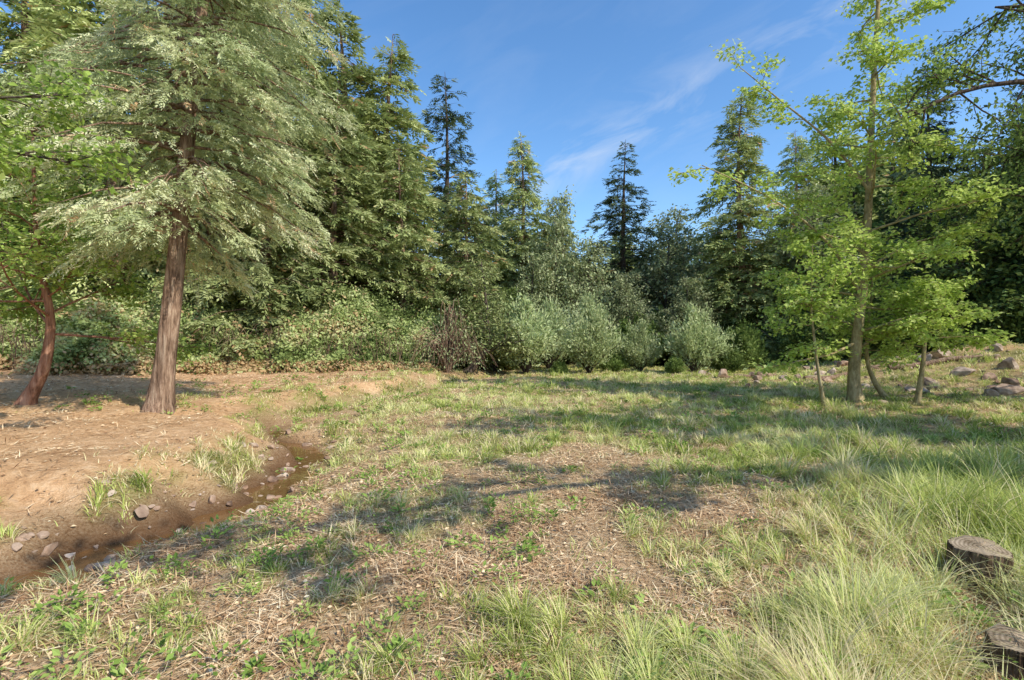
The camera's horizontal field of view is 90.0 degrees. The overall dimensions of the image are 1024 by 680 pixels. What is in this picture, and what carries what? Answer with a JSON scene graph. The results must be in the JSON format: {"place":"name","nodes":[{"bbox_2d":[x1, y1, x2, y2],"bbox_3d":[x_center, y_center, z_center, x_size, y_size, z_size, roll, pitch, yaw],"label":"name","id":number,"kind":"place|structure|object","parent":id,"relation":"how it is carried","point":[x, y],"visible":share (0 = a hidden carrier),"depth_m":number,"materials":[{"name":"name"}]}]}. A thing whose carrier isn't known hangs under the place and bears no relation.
{"place":"outdoors","nodes":[
{"label":"outdoors","id":0,"kind":"place"},
{"bbox_2d":[0,431,324,592],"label":"creek water","id":1,"kind":"structure","parent":0,"point":[298,475],"depth_m":5.80,"materials":[{"name":"brown liquid"}]},
{"bbox_2d":[0,341,1023,679],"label":"meadow grass","id":2,"kind":"structure","parent":0,"point":[944,489],"depth_m":4.47,"materials":[{"name":"green plant"}]},
{"bbox_2d":[0,267,1023,679],"bbox_3d":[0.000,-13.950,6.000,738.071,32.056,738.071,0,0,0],"label":"ground","id":3,"kind":"structure","parent":0,"point":[70,509],"depth_m":5.19,"materials":[{"name":"soil"}]},
{"bbox_2d":[0,0,125,331],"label":"cedar tree","id":4,"kind":"object","parent":3,"relation":"on","point":[21,11],"visible":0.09,"depth_m":23.08,"materials":[{"name":"green plant"}]},
{"bbox_2d":[0,43,152,305],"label":"dogwood tree","id":5,"kind":"object","parent":3,"relation":"on","point":[65,92],"visible":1,"depth_m":5.72,"materials":[{"name":"green plant"}]},
{"bbox_2d":[0,86,223,404],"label":"dogwood tree","id":6,"kind":"object","parent":3,"relation":"on","point":[30,394],"visible":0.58,"depth_m":10.11,"materials":[{"name":"green plant"}]},
{"bbox_2d":[0,0,228,365],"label":"cedar tree","id":7,"kind":"object","parent":3,"relation":"on","point":[68,23],"visible":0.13,"depth_m":20.90,"materials":[{"name":"green plant"}]},
{"bbox_2d":[11,422,345,571],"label":"creek rocks","id":8,"kind":"object","parent":3,"relation":"on","point":[141,511],"visible":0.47,"depth_m":5.29,"materials":[{"name":"stone"}]},
{"bbox_2d":[0,0,359,414],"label":"cedar tree","id":9,"kind":"object","parent":3,"relation":"on","point":[182,182],"visible":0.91,"depth_m":9.60,"materials":[{"name":"green plant"}]},
{"bbox_2d":[83,0,321,357],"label":"cedar tree","id":10,"kind":"object","parent":3,"relation":"on","point":[194,250],"visible":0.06,"depth_m":21.61,"materials":[{"name":"green plant"}]},
{"bbox_2d":[0,260,465,375],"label":"bramble thicket","id":11,"kind":"object","parent":3,"relation":"on","point":[24,358],"visible":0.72,"depth_m":19.68,"materials":[{"name":"green plant"}]},
{"bbox_2d":[144,1,360,367],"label":"cedar tree","id":12,"kind":"object","parent":3,"relation":"on","point":[274,294],"visible":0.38,"depth_m":21.49,"materials":[{"name":"green plant"}]},
{"bbox_2d":[205,0,356,302],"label":"cedar tree","id":13,"kind":"object","parent":3,"relation":"on","point":[312,63],"visible":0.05,"depth_m":27.85,"materials":[{"name":"green plant"}]},
{"bbox_2d":[236,84,417,354],"bbox_3d":[-9.206,-5.409,25.830,8.651,15.003,8.701,0,0,-16],"label":"cedar tree","id":14,"kind":"object","parent":3,"relation":"on","point":[362,235],"visible":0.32,"depth_m":25.64,"materials":[{"name":"green plant"}]},
{"bbox_2d":[276,0,433,334],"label":"cedar tree","id":15,"kind":"object","parent":3,"relation":"on","point":[346,79],"visible":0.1,"depth_m":29.46,"materials":[{"name":"green plant"}]},
{"bbox_2d":[303,34,471,350],"bbox_3d":[-7.628,-8.152,30.913,10.368,20.715,12.253,0,0,23],"label":"cedar tree","id":16,"kind":"object","parent":3,"relation":"on","point":[406,121],"visible":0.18,"depth_m":30.73,"materials":[{"name":"green plant"}]},
{"bbox_2d":[350,143,460,364],"bbox_3d":[-5.813,-4.288,27.909,6.771,12.842,6.732,0,0,-41],"label":"cedar tree","id":17,"kind":"object","parent":3,"relation":"on","point":[400,204],"visible":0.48,"depth_m":27.40,"materials":[{"name":"green plant"}]},
{"bbox_2d":[397,312,435,362],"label":"shrub","id":18,"kind":"object","parent":3,"relation":"on","point":[418,325],"visible":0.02,"depth_m":25.77,"materials":[{"name":"green plant"}]},
{"bbox_2d":[404,292,500,374],"bbox_3d":[-2.617,-0.191,22.956,4.306,4.018,3.531,0,0,0],"label":"arching shrub","id":19,"kind":"object","parent":3,"relation":"on","point":[448,349],"visible":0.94,"depth_m":22.82,"materials":[{"name":"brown plant"}]},
{"bbox_2d":[406,75,501,316],"bbox_3d":[-5.214,-8.241,35.741,9.452,20.920,8.136,0,0,-34],"label":"fir tree","id":20,"kind":"object","parent":3,"relation":"on","point":[449,124],"visible":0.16,"depth_m":35.78,"materials":[{"name":"green plant"}]},
{"bbox_2d":[415,171,519,369],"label":"cedar tree","id":21,"kind":"object","parent":3,"relation":"on","point":[476,215],"visible":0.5,"depth_m":28.91,"materials":[{"name":"green plant"}]},
{"bbox_2d":[442,309,499,368],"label":"shrub","id":22,"kind":"object","parent":3,"relation":"on","point":[465,366],"visible":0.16,"depth_m":26.74,"materials":[{"name":"green plant"}]},
{"bbox_2d":[467,294,511,371],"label":"willow shrub","id":23,"kind":"object","parent":3,"relation":"on","point":[494,366],"visible":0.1,"depth_m":27.25,"materials":[{"name":"green plant"}]},
{"bbox_2d":[469,169,520,284],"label":"cedar tree","id":24,"kind":"object","parent":3,"relation":"on","point":[501,199],"visible":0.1,"depth_m":41.84,"materials":[{"name":"green plant"}]},
{"bbox_2d":[450,256,549,374],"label":"oak tree","id":25,"kind":"object","parent":3,"relation":"on","point":[494,308],"visible":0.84,"depth_m":24.31,"materials":[{"name":"green plant"}]},
{"bbox_2d":[0,8,1012,346],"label":"distant forest","id":26,"kind":"object","parent":3,"relation":"on","point":[880,172],"visible":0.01,"depth_m":44.25,"materials":[{"name":"green plant"}]},
{"bbox_2d":[478,284,536,366],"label":"oak tree","id":27,"kind":"object","parent":3,"relation":"on","point":[510,291],"visible":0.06,"depth_m":33.22,"materials":[{"name":"green plant"}]},
{"bbox_2d":[498,359,517,370],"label":"shrub","id":28,"kind":"object","parent":3,"relation":"on","point":[505,368],"visible":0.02,"depth_m":28.69,"materials":[{"name":"green plant"}]},
{"bbox_2d":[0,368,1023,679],"bbox_3d":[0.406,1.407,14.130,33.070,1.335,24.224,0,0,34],"label":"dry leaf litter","id":29,"kind":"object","parent":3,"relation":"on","point":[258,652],"visible":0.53,"depth_m":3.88,"materials":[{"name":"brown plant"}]},
{"bbox_2d":[0,368,1023,679],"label":"weeds","id":30,"kind":"object","parent":3,"relation":"on","point":[252,662],"visible":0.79,"depth_m":3.75,"materials":[{"name":"green plant"}]},
{"bbox_2d":[485,291,563,372],"bbox_3d":[0.509,-0.287,25.803,3.172,4.424,5.076,0,0,-34],"label":"willow shrub","id":31,"kind":"object","parent":3,"relation":"on","point":[526,363],"visible":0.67,"depth_m":25.15,"materials":[{"name":"green plant"}]},
{"bbox_2d":[489,131,561,315],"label":"cedar tree","id":32,"kind":"object","parent":3,"relation":"on","point":[521,236],"visible":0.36,"depth_m":39.44,"materials":[{"name":"green plant"}]},
{"bbox_2d":[505,249,571,362],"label":"oak tree","id":33,"kind":"object","parent":3,"relation":"on","point":[525,284],"visible":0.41,"depth_m":34.60,"materials":[{"name":"green plant"}]},
{"bbox_2d":[531,294,571,368],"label":"willow shrub","id":34,"kind":"object","parent":3,"relation":"on","point":[550,308],"visible":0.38,"depth_m":29.59,"materials":[{"name":"green plant"}]},
{"bbox_2d":[529,196,577,311],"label":"cedar tree","id":35,"kind":"object","parent":3,"relation":"on","point":[544,233],"visible":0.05,"depth_m":40.64,"materials":[{"name":"green plant"}]},
{"bbox_2d":[516,184,600,360],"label":"oak tree","id":36,"kind":"object","parent":3,"relation":"on","point":[558,226],"visible":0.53,"depth_m":36.25,"materials":[{"name":"green plant"}]},
{"bbox_2d":[549,358,569,374],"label":"shrub","id":37,"kind":"object","parent":3,"relation":"on","point":[560,366],"visible":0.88,"depth_m":25.05,"materials":[{"name":"green plant"}]},
{"bbox_2d":[554,302,574,362],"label":"shrub","id":38,"kind":"object","parent":3,"relation":"on","point":[565,353],"visible":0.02,"depth_m":35.55,"materials":[{"name":"green plant"}]},
{"bbox_2d":[557,232,622,331],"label":"oak tree","id":39,"kind":"object","parent":3,"relation":"on","point":[604,289],"visible":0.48,"depth_m":35.36,"materials":[{"name":"green plant"}]},
{"bbox_2d":[554,289,626,372],"bbox_3d":[3.849,-0.449,26.325,3.750,4.520,4.884,0,0,0],"label":"willow shrub","id":40,"kind":"object","parent":3,"relation":"on","point":[587,347],"visible":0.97,"depth_m":25.16,"materials":[{"name":"green plant"}]},
{"bbox_2d":[567,322,624,368],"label":"shrub","id":41,"kind":"object","parent":3,"relation":"on","point":[614,339],"visible":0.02,"depth_m":30.88,"materials":[{"name":"green plant"}]},
{"bbox_2d":[597,351,632,372],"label":"shrub","id":42,"kind":"object","parent":3,"relation":"on","point":[615,363],"visible":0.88,"depth_m":27.25,"materials":[{"name":"green plant"}]},
{"bbox_2d":[576,140,672,326],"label":"fir tree","id":43,"kind":"object","parent":3,"relation":"on","point":[623,248],"visible":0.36,"depth_m":39.84,"materials":[{"name":"green plant"}]},
{"bbox_2d":[601,271,658,337],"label":"oak tree","id":44,"kind":"object","parent":3,"relation":"on","point":[624,295],"visible":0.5,"depth_m":32.67,"materials":[{"name":"green plant"}]},
{"bbox_2d":[611,318,665,371],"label":"willow shrub","id":45,"kind":"object","parent":3,"relation":"on","point":[639,350],"visible":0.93,"depth_m":27.26,"materials":[{"name":"green plant"}]},
{"bbox_2d":[617,311,668,366],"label":"shrub","id":46,"kind":"object","parent":3,"relation":"on","point":[623,327],"visible":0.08,"depth_m":31.61,"materials":[{"name":"green plant"}]},
{"bbox_2d":[643,304,682,365],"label":"shrub","id":47,"kind":"object","parent":3,"relation":"on","point":[660,361],"visible":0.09,"depth_m":34.11,"materials":[{"name":"green plant"}]},
{"bbox_2d":[614,221,717,330],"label":"oak tree","id":48,"kind":"object","parent":3,"relation":"on","point":[659,268],"visible":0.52,"depth_m":36.38,"materials":[{"name":"green plant"}]},
{"bbox_2d":[662,354,687,372],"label":"shrub","id":49,"kind":"object","parent":3,"relation":"on","point":[675,365],"visible":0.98,"depth_m":25.34,"materials":[{"name":"green plant"}]},
{"bbox_2d":[638,204,726,316],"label":"oak tree","id":50,"kind":"object","parent":3,"relation":"on","point":[670,223],"visible":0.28,"depth_m":41.43,"materials":[{"name":"green plant"}]},
{"bbox_2d":[651,274,724,363],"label":"oak tree","id":51,"kind":"object","parent":3,"relation":"on","point":[677,312],"visible":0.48,"depth_m":31.71,"materials":[{"name":"green plant"}]},
{"bbox_2d":[664,313,727,364],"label":"shrub","id":52,"kind":"object","parent":3,"relation":"on","point":[705,326],"visible":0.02,"depth_m":33.06,"materials":[{"name":"green plant"}]},
{"bbox_2d":[659,300,741,371],"bbox_3d":[9.520,-0.136,26.209,4.019,4.070,2.511,0,0,7],"label":"willow shrub","id":53,"kind":"object","parent":3,"relation":"on","point":[695,344],"visible":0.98,"depth_m":25.86,"materials":[{"name":"green plant"}]},
{"bbox_2d":[710,347,752,372],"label":"shrub","id":54,"kind":"object","parent":3,"relation":"on","point":[733,361],"visible":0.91,"depth_m":26.25,"materials":[{"name":"green plant"}]},
{"bbox_2d":[678,95,805,361],"bbox_3d":[15.396,-7.352,34.195,8.254,18.698,8.810,0,0,37],"label":"cedar tree","id":55,"kind":"object","parent":3,"relation":"on","point":[732,290],"visible":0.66,"depth_m":33.12,"materials":[{"name":"green plant"}]},
{"bbox_2d":[716,318,775,369],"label":"shrub","id":56,"kind":"object","parent":3,"relation":"on","point":[750,346],"visible":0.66,"depth_m":28.32,"materials":[{"name":"green plant"}]},
{"bbox_2d":[706,301,785,356],"bbox_3d":[15.246,-0.717,34.281,5.702,4.683,5.589,0,0,-25],"label":"shrub","id":57,"kind":"object","parent":3,"relation":"on","point":[752,315],"visible":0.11,"depth_m":33.19,"materials":[{"name":"green plant"}]},
{"bbox_2d":[733,374,775,377],"bbox_3d":[11.198,1.651,23.592,2.022,0.197,0.246,0,0,-6],"label":"fallen log","id":58,"kind":"object","parent":3,"relation":"on","point":[747,375],"visible":0.35,"depth_m":23.46,"materials":[{"name":"brown wood"}]},
{"bbox_2d":[760,565,768,570],"bbox_3d":[1.857,1.665,3.744,0.074,0.041,0.078,0,0,0],"label":"rock","id":59,"kind":"object","parent":3,"relation":"on","point":[765,566],"visible":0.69,"depth_m":3.73,"materials":[{"name":"stone"}]},
{"bbox_2d":[759,133,835,351],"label":"cedar tree","id":60,"kind":"object","parent":3,"relation":"on","point":[797,160],"visible":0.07,"depth_m":35.78,"materials":[{"name":"green plant"}]},
{"bbox_2d":[772,309,850,362],"bbox_3d":[16.460,-0.279,28.304,3.524,3.434,4.586,0,0,-4],"label":"shrub","id":61,"kind":"object","parent":3,"relation":"on","point":[793,338],"visible":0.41,"depth_m":28.14,"materials":[{"name":"green plant"}]},
{"bbox_2d":[757,236,877,406],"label":"maple sapling","id":62,"kind":"object","parent":3,"relation":"on","point":[802,249],"visible":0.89,"depth_m":13.14,"materials":[{"name":"green plant"}]},
{"bbox_2d":[749,179,889,357],"bbox_3d":[18.427,-4.106,30.855,7.487,11.336,8.638,0,0,8],"label":"oak tree","id":63,"kind":"object","parent":3,"relation":"on","point":[819,243],"visible":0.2,"depth_m":30.59,"materials":[{"name":"green plant"}]},
{"bbox_2d":[803,372,847,380],"bbox_3d":[13.196,1.485,21.192,2.633,0.459,0.270,0,0,-14],"label":"fallen log","id":64,"kind":"object","parent":3,"relation":"on","point":[836,376],"visible":0.53,"depth_m":21.08,"materials":[{"name":"brown wood"}]},
{"bbox_2d":[648,342,1023,396],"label":"rock pile","id":65,"kind":"object","parent":3,"relation":"on","point":[1006,386],"visible":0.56,"depth_m":18.31,"materials":[{"name":"stone"}]},
{"bbox_2d":[777,216,901,361],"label":"oak tree","id":66,"kind":"object","parent":3,"relation":"on","point":[840,268],"visible":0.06,"depth_m":29.29,"materials":[{"name":"green plant"}]},
{"bbox_2d":[667,0,1023,402],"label":"maple tree","id":67,"kind":"object","parent":3,"relation":"on","point":[867,241],"visible":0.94,"depth_m":13.62,"materials":[{"name":"green plant"}]},
{"bbox_2d":[761,158,939,318],"bbox_3d":[21.319,-3.951,32.202,10.641,14.743,10.503,0,0,33],"label":"oak tree","id":68,"kind":"object","parent":3,"relation":"on","point":[877,202],"visible":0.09,"depth_m":31.88,"materials":[{"name":"green plant"}]},
{"bbox_2d":[815,267,887,356],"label":"oak tree","id":69,"kind":"object","parent":3,"relation":"on","point":[844,336],"visible":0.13,"depth_m":26.74,"materials":[{"name":"green plant"}]},
{"bbox_2d":[795,256,917,397],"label":"maple sapling","id":70,"kind":"object","parent":3,"relation":"on","point":[885,351],"visible":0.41,"depth_m":14.92,"materials":[{"name":"green plant"}]},
{"bbox_2d":[850,297,931,355],"bbox_3d":[19.695,-0.709,26.046,4.586,3.434,3.524,0,0,-28],"label":"shrub","id":71,"kind":"object","parent":3,"relation":"on","point":[880,341],"visible":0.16,"depth_m":25.50,"materials":[{"name":"green plant"}]},
{"bbox_2d":[868,276,956,336],"bbox_3d":[21.369,-1.470,28.945,5.702,4.683,5.589,0,0,33],"label":"shrub","id":72,"kind":"object","parent":3,"relation":"on","point":[878,281],"depth_m":28.53,"materials":[{"name":"green plant"}]},
{"bbox_2d":[842,273,1015,404],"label":"maple sapling","id":73,"kind":"object","parent":3,"relation":"on","point":[988,338],"visible":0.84,"depth_m":13.17,"materials":[{"name":"green plant"}]},
{"bbox_2d":[872,66,1004,343],"bbox_3d":[24.626,-7.834,30.065,9.650,16.933,7.384,0,0,-17],"label":"fir tree","id":74,"kind":"object","parent":3,"relation":"on","point":[938,172],"visible":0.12,"depth_m":29.73,"materials":[{"name":"green plant"}]},
{"bbox_2d":[887,354,989,369],"bbox_3d":[16.781,0.907,20.195,3.268,0.722,0.303,0,0,20],"label":"fallen log","id":75,"kind":"object","parent":3,"relation":"on","point":[936,361],"visible":0.77,"depth_m":20.13,"materials":[{"name":"brown wood"}]},
{"bbox_2d":[860,0,1023,255],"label":"oak tree","id":76,"kind":"object","parent":3,"relation":"on","point":[1017,154],"visible":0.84,"depth_m":12.71,"materials":[{"name":"green plant"}]},
{"bbox_2d":[894,178,1023,347],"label":"oak tree","id":77,"kind":"object","parent":3,"relation":"on","point":[944,272],"visible":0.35,"depth_m":24.41,"materials":[{"name":"green plant"}]},
{"bbox_2d":[916,107,1023,300],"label":"oak tree","id":78,"kind":"object","parent":3,"relation":"on","point":[999,215],"visible":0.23,"depth_m":25.24,"materials":[{"name":"green plant"}]},
{"bbox_2d":[942,535,1015,592],"bbox_3d":[3.254,1.577,3.544,0.472,0.323,0.473,-2,4,-23],"label":"tree stump","id":79,"kind":"object","parent":3,"relation":"on","point":[978,547],"visible":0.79,"depth_m":3.47,"materials":[{"name":"brown wood"}]},
{"bbox_2d":[949,275,1023,343],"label":"shrub","id":80,"kind":"object","parent":3,"relation":"on","point":[1018,327],"visible":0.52,"depth_m":22.71,"materials":[{"name":"green plant"}]},
{"bbox_2d":[967,200,1023,323],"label":"oak tree","id":81,"kind":"object","parent":3,"relation":"on","point":[1018,298],"visible":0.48,"depth_m":22.61,"materials":[{"name":"green plant"}]},
{"bbox_2d":[969,38,1023,333],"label":"cedar tree","id":82,"kind":"object","parent":3,"relation":"on","point":[1004,174],"visible":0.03,"depth_m":28.86,"materials":[{"name":"green plant"}]},
{"bbox_2d":[970,62,1023,327],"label":"fir tree","id":83,"kind":"object","parent":3,"relation":"on","point":[1012,95],"visible":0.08,"depth_m":25.77,"materials":[{"name":"green plant"}]},
{"bbox_2d":[980,624,1023,679],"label":"tree stump","id":84,"kind":"object","parent":3,"relation":"on","point":[1012,652],"visible":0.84,"depth_m":2.57,"materials":[{"name":"brown wood"}]},
{"bbox_2d":[0,0,1023,274],"label":"sky","id":85,"kind":"structure","parent":0,"point":[579,79],"materials":[{"name":"blue"}]}
]}

